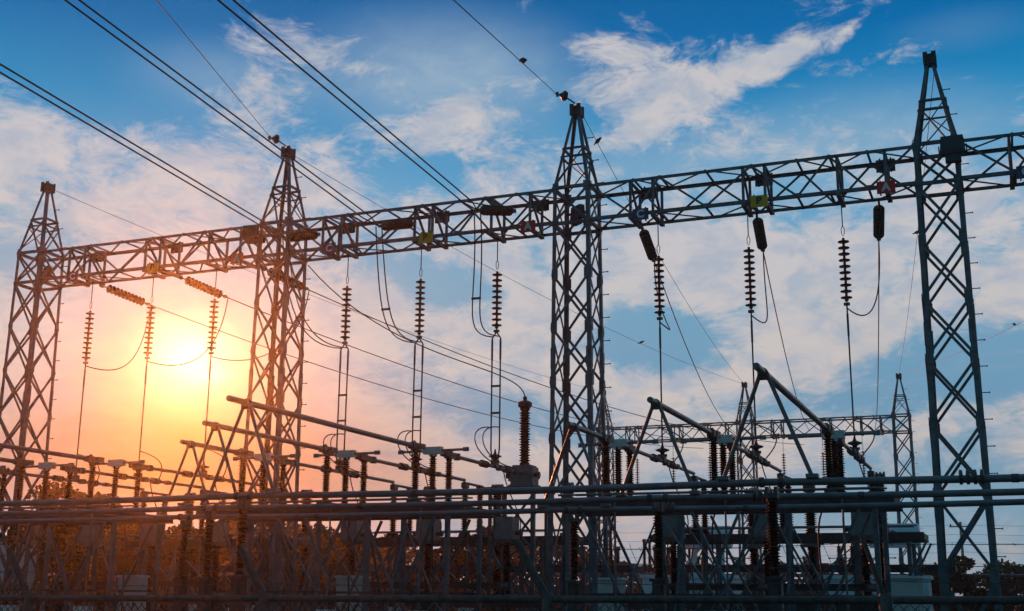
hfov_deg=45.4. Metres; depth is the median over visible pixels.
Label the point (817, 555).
breaker pole
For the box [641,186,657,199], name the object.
sign plate
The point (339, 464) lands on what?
dropper
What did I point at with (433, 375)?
line conductor
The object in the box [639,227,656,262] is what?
tension insulator string
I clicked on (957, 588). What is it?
tree
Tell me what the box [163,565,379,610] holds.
steel support
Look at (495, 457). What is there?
dropper
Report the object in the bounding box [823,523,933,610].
power transformer
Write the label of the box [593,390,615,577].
lattice tower
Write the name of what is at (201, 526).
post insulator pair
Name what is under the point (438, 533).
current transformer
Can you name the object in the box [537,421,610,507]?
tubular bar
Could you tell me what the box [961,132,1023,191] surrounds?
gantry beam
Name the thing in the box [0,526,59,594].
tree
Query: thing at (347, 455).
disconnector
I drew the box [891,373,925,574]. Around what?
lattice tower
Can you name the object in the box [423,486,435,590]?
breaker pole
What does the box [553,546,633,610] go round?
tree
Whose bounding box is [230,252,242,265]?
phase sign
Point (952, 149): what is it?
floodlight
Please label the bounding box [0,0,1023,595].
sky
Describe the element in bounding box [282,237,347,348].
jumper loop
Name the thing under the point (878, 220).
tension insulator string
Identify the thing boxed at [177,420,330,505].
tubular bar
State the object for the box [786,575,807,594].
steel support
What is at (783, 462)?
suspension insulator string
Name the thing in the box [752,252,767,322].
jumper loop
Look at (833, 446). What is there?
disconnector
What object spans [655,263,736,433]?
line conductor
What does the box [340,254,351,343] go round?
suspension insulator string
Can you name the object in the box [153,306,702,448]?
line conductor
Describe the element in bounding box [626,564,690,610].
tree
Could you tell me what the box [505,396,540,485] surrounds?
voltage transformer
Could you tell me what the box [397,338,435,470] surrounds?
dropper
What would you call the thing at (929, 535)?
distribution wire
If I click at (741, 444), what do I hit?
lattice tower
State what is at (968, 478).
bus pipe
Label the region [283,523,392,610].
tree
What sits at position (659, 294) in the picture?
suspension insulator string
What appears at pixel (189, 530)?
breaker pole
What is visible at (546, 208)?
sign plate
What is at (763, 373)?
tubular bar
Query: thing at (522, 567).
barbed wire
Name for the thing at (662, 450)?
dropper
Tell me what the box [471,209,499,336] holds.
jumper loop
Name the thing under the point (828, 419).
gantry beam
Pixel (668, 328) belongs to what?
jumper loop
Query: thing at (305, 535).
breaker pole
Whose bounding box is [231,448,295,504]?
disconnector
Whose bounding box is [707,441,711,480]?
suspension insulator string
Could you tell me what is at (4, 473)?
disconnector
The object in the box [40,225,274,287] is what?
gantry beam
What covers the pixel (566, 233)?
lattice tower
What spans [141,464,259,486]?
connecting tube
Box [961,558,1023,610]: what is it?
tree
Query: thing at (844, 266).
suspension insulator string
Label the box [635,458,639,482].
suspension insulator string
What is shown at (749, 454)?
connecting tube
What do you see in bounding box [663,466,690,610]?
current transformer
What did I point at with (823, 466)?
suspension insulator string
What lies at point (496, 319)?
suspension insulator string
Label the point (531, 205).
gantry beam
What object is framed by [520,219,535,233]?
phase sign
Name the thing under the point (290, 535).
tree
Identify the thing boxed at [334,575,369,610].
control kiosk
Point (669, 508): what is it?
bus pipe
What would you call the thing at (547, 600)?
fence post
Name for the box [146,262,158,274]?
phase sign
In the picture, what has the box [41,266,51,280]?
floodlight
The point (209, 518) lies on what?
bus post
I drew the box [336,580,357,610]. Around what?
door
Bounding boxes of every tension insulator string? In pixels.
[99,285,150,305]
[178,275,228,297]
[262,266,309,290]
[285,230,320,241]
[379,219,412,230]
[476,205,515,215]
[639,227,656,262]
[752,214,766,251]
[873,201,884,240]
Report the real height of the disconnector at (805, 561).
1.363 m
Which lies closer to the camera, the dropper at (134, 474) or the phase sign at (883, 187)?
the phase sign at (883, 187)
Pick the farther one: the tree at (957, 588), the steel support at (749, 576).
the tree at (957, 588)
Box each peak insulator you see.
[268,134,286,145]
[555,91,574,103]
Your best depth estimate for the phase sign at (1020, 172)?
25.74 m
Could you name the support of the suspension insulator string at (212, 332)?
hanging from the gantry beam at (144, 248)
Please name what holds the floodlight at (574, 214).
attached to the lattice tower at (566, 233)
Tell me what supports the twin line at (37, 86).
attached to the tension insulator string at (303, 235)
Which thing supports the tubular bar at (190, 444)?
on the bus pipe at (669, 508)
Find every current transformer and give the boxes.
[76,485,101,605]
[139,482,165,610]
[203,485,230,610]
[338,476,364,575]
[413,473,443,610]
[491,471,522,610]
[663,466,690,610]
[748,463,784,593]
[779,545,786,594]
[845,460,881,594]
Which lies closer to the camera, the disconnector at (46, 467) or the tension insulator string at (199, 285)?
the disconnector at (46, 467)
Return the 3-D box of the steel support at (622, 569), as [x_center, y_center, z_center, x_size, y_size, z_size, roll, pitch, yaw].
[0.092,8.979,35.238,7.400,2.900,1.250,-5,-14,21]
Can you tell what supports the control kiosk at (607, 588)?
on the ground
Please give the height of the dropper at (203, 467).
3.335 m
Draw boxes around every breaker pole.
[179,493,195,610]
[244,491,252,538]
[297,489,314,609]
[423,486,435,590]
[491,484,503,610]
[559,482,579,609]
[614,546,620,577]
[745,488,763,610]
[803,485,820,594]
[815,547,823,592]
[875,472,895,592]
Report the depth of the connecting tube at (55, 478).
33.53 m
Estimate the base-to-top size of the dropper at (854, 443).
3.335 m
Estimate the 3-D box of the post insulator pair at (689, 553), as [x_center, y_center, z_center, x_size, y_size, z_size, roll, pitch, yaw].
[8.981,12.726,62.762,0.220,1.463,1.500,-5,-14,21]
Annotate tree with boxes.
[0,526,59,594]
[27,480,138,588]
[36,532,106,610]
[40,524,138,585]
[65,526,217,610]
[75,527,162,610]
[119,524,266,610]
[162,520,267,593]
[220,560,233,576]
[252,522,338,608]
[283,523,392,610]
[357,534,439,606]
[391,525,515,610]
[473,546,559,610]
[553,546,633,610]
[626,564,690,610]
[896,555,980,610]
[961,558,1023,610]
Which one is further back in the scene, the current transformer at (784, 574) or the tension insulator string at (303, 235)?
the current transformer at (784, 574)
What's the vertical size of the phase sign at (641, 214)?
0.340 m
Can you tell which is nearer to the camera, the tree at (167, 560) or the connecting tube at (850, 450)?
the connecting tube at (850, 450)
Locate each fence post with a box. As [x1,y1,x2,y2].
[6,547,34,610]
[236,543,269,610]
[513,539,553,610]
[859,534,892,610]
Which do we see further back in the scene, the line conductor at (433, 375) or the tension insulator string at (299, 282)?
the line conductor at (433, 375)
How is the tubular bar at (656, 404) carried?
attached to the disconnector at (723, 441)
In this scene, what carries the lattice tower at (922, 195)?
on the ground
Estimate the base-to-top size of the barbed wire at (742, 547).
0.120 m
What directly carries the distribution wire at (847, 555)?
hanging from the utility pole at (962, 548)
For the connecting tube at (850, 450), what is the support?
on the post insulator pair at (870, 473)
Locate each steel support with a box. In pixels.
[0,505,174,610]
[47,601,254,610]
[100,532,323,610]
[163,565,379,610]
[196,497,495,610]
[354,529,587,610]
[404,565,643,610]
[551,487,902,610]
[580,564,687,610]
[643,524,931,610]
[666,564,957,610]
[741,563,874,594]
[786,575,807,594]
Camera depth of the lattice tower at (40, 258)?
35.50 m
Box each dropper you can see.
[72,364,99,481]
[132,359,161,479]
[200,354,226,477]
[323,344,360,472]
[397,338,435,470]
[474,332,513,467]
[655,320,683,462]
[749,313,776,459]
[846,305,874,455]
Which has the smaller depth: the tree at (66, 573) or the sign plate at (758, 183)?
the sign plate at (758, 183)
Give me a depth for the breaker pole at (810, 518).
33.38 m
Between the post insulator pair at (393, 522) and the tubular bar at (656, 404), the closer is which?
the tubular bar at (656, 404)
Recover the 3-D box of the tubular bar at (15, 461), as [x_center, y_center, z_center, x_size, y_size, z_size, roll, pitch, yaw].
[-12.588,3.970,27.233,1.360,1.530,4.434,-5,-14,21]
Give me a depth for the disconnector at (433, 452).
26.12 m
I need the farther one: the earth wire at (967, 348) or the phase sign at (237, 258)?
the earth wire at (967, 348)
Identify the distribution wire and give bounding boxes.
[523,525,997,532]
[602,534,1020,541]
[613,552,1019,557]
[731,542,1005,548]
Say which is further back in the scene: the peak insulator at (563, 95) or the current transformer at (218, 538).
the current transformer at (218, 538)
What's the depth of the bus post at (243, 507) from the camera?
19.29 m
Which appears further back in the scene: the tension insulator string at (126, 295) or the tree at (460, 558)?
the tree at (460, 558)
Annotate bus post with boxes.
[172,513,192,610]
[196,504,218,610]
[228,491,253,610]
[564,505,582,610]
[646,493,668,610]
[758,477,785,610]
[961,574,967,610]
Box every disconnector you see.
[0,465,9,510]
[8,457,74,510]
[79,454,144,513]
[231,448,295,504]
[313,444,379,503]
[398,440,468,501]
[578,432,658,496]
[680,428,765,493]
[788,423,879,491]
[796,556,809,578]
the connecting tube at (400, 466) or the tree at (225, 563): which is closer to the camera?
the connecting tube at (400, 466)
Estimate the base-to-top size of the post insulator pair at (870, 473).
1.463 m
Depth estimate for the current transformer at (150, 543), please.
33.38 m
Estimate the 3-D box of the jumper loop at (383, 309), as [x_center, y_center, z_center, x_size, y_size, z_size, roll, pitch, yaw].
[-2.918,-0.479,30.416,0.485,2.555,1.964,-7,-15,28]
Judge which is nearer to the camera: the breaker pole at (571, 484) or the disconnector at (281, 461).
the disconnector at (281, 461)
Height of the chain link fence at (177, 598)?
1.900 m
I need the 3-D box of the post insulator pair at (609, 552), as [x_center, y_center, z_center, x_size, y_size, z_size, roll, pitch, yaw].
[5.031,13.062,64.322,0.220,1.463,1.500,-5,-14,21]
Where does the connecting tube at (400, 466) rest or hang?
on the post insulator pair at (464, 485)
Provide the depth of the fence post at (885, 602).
8.43 m
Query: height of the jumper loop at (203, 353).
2.333 m
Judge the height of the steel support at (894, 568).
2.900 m
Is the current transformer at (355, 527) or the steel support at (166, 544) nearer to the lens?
the current transformer at (355, 527)
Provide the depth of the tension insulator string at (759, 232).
29.39 m
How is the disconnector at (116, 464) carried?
on the steel support at (93, 548)
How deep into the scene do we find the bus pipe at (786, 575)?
74.10 m
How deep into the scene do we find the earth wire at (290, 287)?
46.83 m
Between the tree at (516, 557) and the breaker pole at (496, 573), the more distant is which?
the tree at (516, 557)
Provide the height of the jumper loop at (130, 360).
2.334 m
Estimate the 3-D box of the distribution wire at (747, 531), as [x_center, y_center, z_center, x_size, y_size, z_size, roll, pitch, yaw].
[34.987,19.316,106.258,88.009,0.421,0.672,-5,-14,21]
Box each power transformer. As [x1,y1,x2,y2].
[639,526,745,610]
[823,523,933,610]
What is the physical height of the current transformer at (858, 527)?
5.003 m
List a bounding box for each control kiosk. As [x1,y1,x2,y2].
[116,575,149,610]
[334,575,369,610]
[590,577,627,610]
[891,576,925,610]
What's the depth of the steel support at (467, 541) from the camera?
32.66 m
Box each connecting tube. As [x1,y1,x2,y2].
[6,469,144,490]
[72,467,201,488]
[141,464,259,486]
[286,459,394,483]
[367,455,465,481]
[452,452,539,478]
[627,445,694,474]
[729,443,781,471]
[843,439,871,469]
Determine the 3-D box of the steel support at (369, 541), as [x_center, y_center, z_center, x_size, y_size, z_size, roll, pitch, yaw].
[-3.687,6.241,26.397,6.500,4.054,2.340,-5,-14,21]
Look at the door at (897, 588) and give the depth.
23.86 m
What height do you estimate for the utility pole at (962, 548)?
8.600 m
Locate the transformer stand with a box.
[482,486,547,610]
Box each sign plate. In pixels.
[93,252,104,261]
[170,241,183,253]
[343,222,355,233]
[435,210,449,223]
[533,199,548,211]
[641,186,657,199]
[755,173,772,186]
[876,157,895,172]
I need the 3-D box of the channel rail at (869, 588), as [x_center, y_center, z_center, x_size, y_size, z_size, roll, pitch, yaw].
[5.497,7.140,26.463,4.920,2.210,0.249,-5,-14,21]
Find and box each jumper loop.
[86,310,149,370]
[147,298,227,365]
[211,291,308,360]
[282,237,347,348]
[375,226,421,342]
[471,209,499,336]
[654,263,669,329]
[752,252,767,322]
[848,241,879,315]
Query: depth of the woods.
116.46 m
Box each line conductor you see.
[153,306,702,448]
[228,298,705,442]
[309,290,804,444]
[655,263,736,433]
[764,255,809,430]
[875,248,878,427]
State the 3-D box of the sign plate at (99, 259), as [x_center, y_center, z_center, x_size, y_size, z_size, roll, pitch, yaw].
[-12.210,-1.436,36.099,0.420,0.340,0.061,-5,-14,21]
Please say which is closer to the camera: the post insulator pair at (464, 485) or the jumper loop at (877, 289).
the jumper loop at (877, 289)
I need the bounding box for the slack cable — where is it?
[308,265,524,395]
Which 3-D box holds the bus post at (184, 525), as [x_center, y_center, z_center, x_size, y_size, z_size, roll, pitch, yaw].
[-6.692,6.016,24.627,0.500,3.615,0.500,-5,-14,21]
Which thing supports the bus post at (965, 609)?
on the ground
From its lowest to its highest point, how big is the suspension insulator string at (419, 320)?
2.500 m
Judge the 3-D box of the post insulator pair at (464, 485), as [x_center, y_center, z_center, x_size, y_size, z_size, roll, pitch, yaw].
[-1.071,5.555,33.112,0.220,1.463,1.500,-5,-14,21]
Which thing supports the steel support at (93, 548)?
on the ground
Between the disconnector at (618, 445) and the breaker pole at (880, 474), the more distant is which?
the breaker pole at (880, 474)
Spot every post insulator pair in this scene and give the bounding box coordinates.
[133,491,167,539]
[193,489,226,539]
[258,488,286,538]
[386,484,412,537]
[458,482,484,536]
[603,540,612,563]
[642,539,651,567]
[685,549,690,564]
[690,475,709,534]
[777,472,794,533]
[867,470,881,531]
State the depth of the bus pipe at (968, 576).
74.50 m
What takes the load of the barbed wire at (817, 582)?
attached to the fence post at (264, 602)
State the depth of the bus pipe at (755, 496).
19.79 m
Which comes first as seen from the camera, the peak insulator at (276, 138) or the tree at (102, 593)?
the peak insulator at (276, 138)
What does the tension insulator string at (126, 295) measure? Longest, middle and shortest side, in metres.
1.930 x 0.260 x 0.260 m
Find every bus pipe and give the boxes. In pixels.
[0,469,1023,506]
[0,488,1023,515]
[0,499,1023,523]
[219,573,1023,575]
[462,575,1023,576]
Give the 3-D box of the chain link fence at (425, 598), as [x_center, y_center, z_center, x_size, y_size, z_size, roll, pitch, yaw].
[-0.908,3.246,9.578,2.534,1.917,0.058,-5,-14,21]
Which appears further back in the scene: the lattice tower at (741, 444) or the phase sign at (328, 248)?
the lattice tower at (741, 444)
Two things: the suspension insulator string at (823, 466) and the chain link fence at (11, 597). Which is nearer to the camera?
the chain link fence at (11, 597)
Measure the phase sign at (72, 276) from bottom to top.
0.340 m
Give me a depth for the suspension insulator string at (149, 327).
34.13 m
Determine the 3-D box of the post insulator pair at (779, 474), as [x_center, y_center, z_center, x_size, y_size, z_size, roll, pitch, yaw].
[6.717,4.892,30.036,0.220,1.463,1.500,-5,-14,21]
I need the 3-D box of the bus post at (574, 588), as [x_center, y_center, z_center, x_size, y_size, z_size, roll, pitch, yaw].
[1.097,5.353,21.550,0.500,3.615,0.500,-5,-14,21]
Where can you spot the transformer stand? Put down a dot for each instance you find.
(532, 532)
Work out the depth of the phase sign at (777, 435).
67.57 m
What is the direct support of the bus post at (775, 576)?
on the ground
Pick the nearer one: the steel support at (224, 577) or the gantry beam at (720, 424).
the steel support at (224, 577)
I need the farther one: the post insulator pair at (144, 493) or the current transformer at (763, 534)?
the post insulator pair at (144, 493)
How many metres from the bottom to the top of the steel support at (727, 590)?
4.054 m
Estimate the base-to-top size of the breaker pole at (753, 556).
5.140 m
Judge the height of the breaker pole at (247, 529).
5.140 m
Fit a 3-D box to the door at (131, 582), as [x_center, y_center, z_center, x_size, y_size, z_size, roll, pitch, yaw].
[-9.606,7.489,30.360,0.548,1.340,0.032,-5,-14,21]
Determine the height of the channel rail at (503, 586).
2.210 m
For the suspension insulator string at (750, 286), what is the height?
2.500 m
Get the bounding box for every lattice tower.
[0,181,66,610]
[233,145,310,610]
[546,103,613,610]
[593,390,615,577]
[736,382,763,581]
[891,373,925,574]
[911,50,1008,610]
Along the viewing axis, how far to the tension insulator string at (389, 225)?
30.48 m
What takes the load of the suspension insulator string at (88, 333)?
hanging from the gantry beam at (144, 248)
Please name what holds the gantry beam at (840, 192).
attached to the lattice tower at (566, 233)
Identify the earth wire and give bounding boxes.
[55,190,597,390]
[156,0,269,136]
[297,157,742,383]
[453,0,554,92]
[584,118,739,378]
[899,74,933,371]
[910,323,1019,371]
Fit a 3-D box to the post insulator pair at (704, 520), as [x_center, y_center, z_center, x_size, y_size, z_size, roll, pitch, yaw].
[4.733,5.061,30.820,0.220,1.463,1.500,-5,-14,21]
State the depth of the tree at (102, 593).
65.13 m
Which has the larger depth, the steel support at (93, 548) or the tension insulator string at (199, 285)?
the tension insulator string at (199, 285)
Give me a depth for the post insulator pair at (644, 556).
63.18 m
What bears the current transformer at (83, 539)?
on the ground
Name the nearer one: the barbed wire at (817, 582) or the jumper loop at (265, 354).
the barbed wire at (817, 582)
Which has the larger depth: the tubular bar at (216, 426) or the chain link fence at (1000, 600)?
the tubular bar at (216, 426)
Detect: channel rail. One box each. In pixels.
[330,581,511,610]
[667,583,876,610]
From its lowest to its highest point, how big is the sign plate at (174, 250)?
0.340 m
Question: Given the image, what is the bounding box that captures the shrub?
[0,505,79,610]
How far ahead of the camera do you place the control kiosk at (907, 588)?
23.86 m
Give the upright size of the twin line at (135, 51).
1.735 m
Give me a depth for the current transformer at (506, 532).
29.54 m
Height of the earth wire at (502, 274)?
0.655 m
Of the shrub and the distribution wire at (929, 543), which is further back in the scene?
the distribution wire at (929, 543)
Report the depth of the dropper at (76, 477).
34.34 m
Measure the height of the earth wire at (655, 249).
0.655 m
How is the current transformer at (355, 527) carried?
on the ground
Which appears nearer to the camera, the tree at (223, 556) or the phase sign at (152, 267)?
the phase sign at (152, 267)
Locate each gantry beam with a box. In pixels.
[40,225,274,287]
[288,188,562,261]
[589,145,915,230]
[609,421,735,442]
[752,415,891,438]
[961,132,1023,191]
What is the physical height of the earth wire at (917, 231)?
0.555 m
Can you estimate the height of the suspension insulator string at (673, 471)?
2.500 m
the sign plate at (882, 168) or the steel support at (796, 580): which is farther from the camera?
the steel support at (796, 580)
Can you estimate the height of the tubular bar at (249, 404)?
1.530 m
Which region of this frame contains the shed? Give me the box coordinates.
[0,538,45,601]
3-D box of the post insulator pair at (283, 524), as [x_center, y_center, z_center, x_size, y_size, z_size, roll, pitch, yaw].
[-6.894,6.050,35.411,0.220,1.463,1.500,-5,-14,21]
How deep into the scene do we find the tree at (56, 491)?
61.26 m
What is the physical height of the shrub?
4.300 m
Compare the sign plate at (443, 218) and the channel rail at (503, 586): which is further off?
the sign plate at (443, 218)
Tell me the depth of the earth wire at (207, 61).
21.47 m
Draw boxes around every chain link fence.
[0,595,23,610]
[31,595,258,610]
[268,595,541,610]
[553,596,878,610]
[893,596,1023,610]
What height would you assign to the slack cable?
3.685 m
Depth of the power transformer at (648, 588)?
55.38 m
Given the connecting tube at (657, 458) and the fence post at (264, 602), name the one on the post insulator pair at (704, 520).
the connecting tube at (657, 458)
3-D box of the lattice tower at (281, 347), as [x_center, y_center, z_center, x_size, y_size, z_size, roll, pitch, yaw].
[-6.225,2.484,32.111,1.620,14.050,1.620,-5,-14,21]
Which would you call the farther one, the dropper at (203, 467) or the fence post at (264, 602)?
the dropper at (203, 467)
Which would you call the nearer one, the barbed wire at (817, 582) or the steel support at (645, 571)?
the barbed wire at (817, 582)
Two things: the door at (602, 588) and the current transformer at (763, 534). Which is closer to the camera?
the door at (602, 588)
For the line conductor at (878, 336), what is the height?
1.286 m
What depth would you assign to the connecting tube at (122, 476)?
33.33 m
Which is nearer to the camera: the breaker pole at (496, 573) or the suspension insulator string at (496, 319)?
the suspension insulator string at (496, 319)
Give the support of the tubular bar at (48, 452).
on the bus pipe at (968, 478)
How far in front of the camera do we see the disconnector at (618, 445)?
24.59 m
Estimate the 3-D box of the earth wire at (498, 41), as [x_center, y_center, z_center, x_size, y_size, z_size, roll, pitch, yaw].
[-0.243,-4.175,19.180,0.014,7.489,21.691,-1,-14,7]
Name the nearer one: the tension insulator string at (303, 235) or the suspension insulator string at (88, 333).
the tension insulator string at (303, 235)
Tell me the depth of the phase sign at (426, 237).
30.82 m
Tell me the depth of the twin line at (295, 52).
21.96 m
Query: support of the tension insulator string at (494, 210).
attached to the gantry beam at (531, 205)
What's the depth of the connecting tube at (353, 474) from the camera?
30.66 m
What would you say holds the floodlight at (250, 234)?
attached to the lattice tower at (281, 347)
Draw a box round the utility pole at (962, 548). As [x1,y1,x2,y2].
[949,522,966,573]
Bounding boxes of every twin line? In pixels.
[0,63,285,237]
[64,0,378,226]
[217,0,477,210]
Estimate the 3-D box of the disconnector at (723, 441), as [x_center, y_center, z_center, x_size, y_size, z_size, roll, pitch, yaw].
[4.123,3.178,23.839,1.359,1.363,1.796,4,-14,-13]
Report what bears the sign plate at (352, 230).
attached to the gantry beam at (531, 205)
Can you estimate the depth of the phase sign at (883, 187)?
26.74 m
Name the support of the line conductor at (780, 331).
attached to the tension insulator string at (759, 232)
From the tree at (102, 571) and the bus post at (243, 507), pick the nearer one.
the bus post at (243, 507)
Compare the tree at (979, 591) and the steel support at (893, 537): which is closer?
the steel support at (893, 537)
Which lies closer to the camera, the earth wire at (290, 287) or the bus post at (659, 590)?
the bus post at (659, 590)
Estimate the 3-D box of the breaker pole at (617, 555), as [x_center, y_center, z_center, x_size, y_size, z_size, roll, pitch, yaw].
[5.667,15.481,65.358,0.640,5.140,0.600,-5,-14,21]
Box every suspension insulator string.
[81,282,94,363]
[143,275,155,358]
[207,268,218,354]
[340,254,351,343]
[414,246,425,338]
[491,238,501,332]
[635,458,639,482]
[653,221,664,319]
[671,453,675,481]
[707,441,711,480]
[743,211,755,312]
[781,449,786,475]
[821,441,825,477]
[837,201,851,305]
[860,442,866,476]
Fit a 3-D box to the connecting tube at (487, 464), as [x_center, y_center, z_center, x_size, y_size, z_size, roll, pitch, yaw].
[-0.346,3.907,29.514,0.170,0.170,5.560,-5,-14,21]
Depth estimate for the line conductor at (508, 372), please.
42.09 m
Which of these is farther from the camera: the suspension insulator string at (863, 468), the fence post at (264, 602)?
the suspension insulator string at (863, 468)
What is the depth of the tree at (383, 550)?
98.59 m
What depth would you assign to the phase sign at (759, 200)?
27.75 m
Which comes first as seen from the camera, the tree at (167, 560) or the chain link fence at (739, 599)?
the chain link fence at (739, 599)
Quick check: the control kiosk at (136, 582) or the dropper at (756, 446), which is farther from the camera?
the control kiosk at (136, 582)
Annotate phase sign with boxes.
[66,271,77,282]
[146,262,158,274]
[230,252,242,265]
[322,242,335,255]
[418,231,432,244]
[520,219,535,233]
[632,207,648,221]
[750,193,767,209]
[772,433,779,438]
[876,179,895,195]
[1016,165,1023,180]
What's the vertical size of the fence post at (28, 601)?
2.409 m
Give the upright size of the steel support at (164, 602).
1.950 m
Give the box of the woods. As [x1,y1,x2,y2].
[39,572,1023,610]
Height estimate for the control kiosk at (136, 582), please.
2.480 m
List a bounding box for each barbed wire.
[0,541,1023,558]
[0,562,1023,574]
[0,578,1023,587]
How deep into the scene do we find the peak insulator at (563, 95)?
30.48 m
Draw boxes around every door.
[116,580,136,610]
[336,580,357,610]
[598,583,618,610]
[891,582,920,610]
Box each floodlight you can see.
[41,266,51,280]
[242,224,262,243]
[564,204,584,225]
[938,134,967,163]
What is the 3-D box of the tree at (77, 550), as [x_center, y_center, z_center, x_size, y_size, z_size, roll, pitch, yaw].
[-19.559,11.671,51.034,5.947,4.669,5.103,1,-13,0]
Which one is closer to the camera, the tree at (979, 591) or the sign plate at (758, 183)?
the sign plate at (758, 183)
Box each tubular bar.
[0,443,95,461]
[0,457,24,464]
[156,439,245,514]
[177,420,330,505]
[203,395,418,493]
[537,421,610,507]
[615,397,716,495]
[716,362,830,479]
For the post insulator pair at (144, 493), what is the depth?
36.61 m

